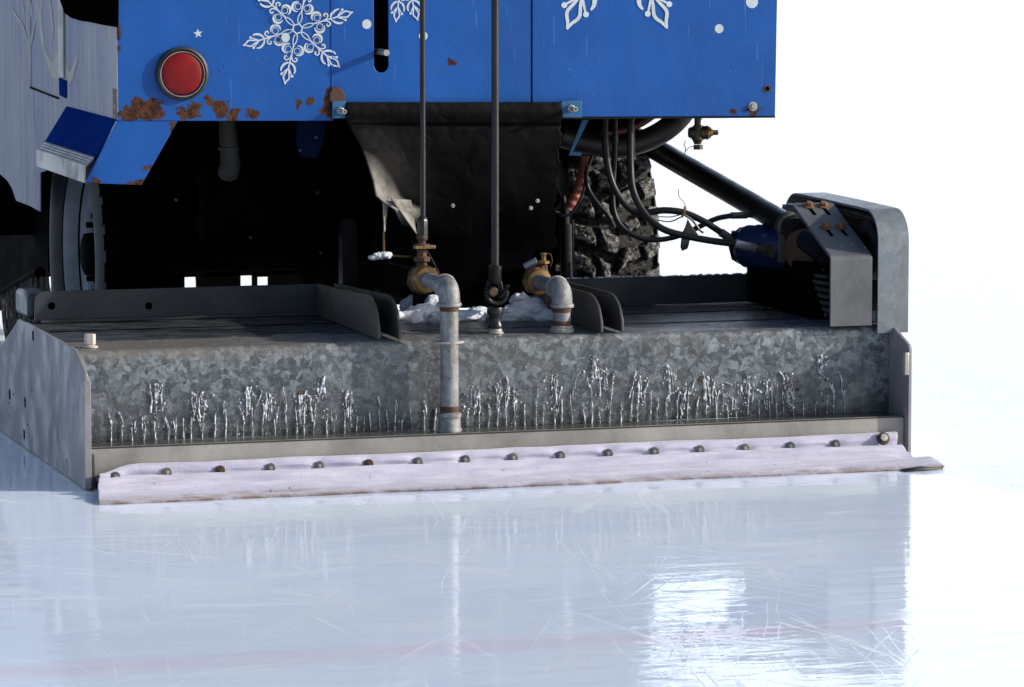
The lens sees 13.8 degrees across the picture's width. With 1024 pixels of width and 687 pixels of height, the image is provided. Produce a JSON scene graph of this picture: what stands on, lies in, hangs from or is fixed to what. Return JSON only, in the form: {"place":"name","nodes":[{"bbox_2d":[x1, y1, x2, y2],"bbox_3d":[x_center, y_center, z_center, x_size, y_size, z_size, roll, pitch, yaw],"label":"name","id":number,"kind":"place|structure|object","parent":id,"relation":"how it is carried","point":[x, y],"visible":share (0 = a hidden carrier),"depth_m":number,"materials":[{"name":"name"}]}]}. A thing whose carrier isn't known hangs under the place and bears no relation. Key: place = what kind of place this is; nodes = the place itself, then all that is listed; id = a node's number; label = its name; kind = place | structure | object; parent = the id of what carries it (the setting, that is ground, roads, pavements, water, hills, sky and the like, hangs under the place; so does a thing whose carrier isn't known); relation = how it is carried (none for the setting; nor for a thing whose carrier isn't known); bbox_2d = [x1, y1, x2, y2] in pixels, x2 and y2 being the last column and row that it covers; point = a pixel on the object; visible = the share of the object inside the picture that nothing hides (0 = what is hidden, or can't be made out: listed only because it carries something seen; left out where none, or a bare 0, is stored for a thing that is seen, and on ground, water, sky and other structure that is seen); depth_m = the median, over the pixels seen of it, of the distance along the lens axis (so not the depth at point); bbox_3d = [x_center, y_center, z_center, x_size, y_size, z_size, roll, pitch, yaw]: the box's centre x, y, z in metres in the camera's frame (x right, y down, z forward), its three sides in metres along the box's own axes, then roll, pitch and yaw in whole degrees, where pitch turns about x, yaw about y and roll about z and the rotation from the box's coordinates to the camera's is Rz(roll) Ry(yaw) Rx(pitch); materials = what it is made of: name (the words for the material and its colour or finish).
{"place":"outdoors","nodes":[
{"label":"outdoors","id":0,"kind":"place"},
{"bbox_2d":[0,0,1023,686],"bbox_3d":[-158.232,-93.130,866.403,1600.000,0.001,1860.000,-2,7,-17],"label":"ice rink","id":1,"kind":"structure","parent":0,"point":[912,110],"depth_m":9.24,"materials":[{"name":"white ice"}]},
{"bbox_2d":[0,0,944,504],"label":"ice resurfacer","id":2,"kind":"object","parent":1,"relation":"on","point":[306,158],"visible":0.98,"depth_m":10.70,"materials":[{"name":"blue paint"}]},
{"bbox_2d":[368,251,392,259],"bbox_3d":[-0.335,-0.223,10.764,0.066,0.022,0.032,-2,7,-17],"label":"snow clump","id":3,"kind":"object","parent":2,"relation":"attached to","point":[381,255],"visible":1,"depth_m":10.76,"materials":[{"name":"white snow"}]},
{"bbox_2d":[399,294,460,322],"bbox_3d":[-0.233,-0.096,10.841,0.184,0.109,0.316,-1,6,-5],"label":"snow heap","id":4,"kind":"object","parent":2,"relation":"on","point":[428,311],"visible":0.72,"depth_m":10.72,"materials":[{"name":"white snow"}]},
{"bbox_2d":[105,336,865,441],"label":"icicles","id":5,"kind":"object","parent":2,"relation":"attached to","point":[594,369],"depth_m":10.43,"materials":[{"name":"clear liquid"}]},
{"bbox_2d":[458,292,552,320],"bbox_3d":[-0.021,-0.084,10.809,0.309,0.082,0.200,-2,7,-17],"label":"snow heap","id":6,"kind":"object","parent":2,"relation":"on","point":[523,306],"visible":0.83,"depth_m":10.76,"materials":[{"name":"white snow"}]}
]}

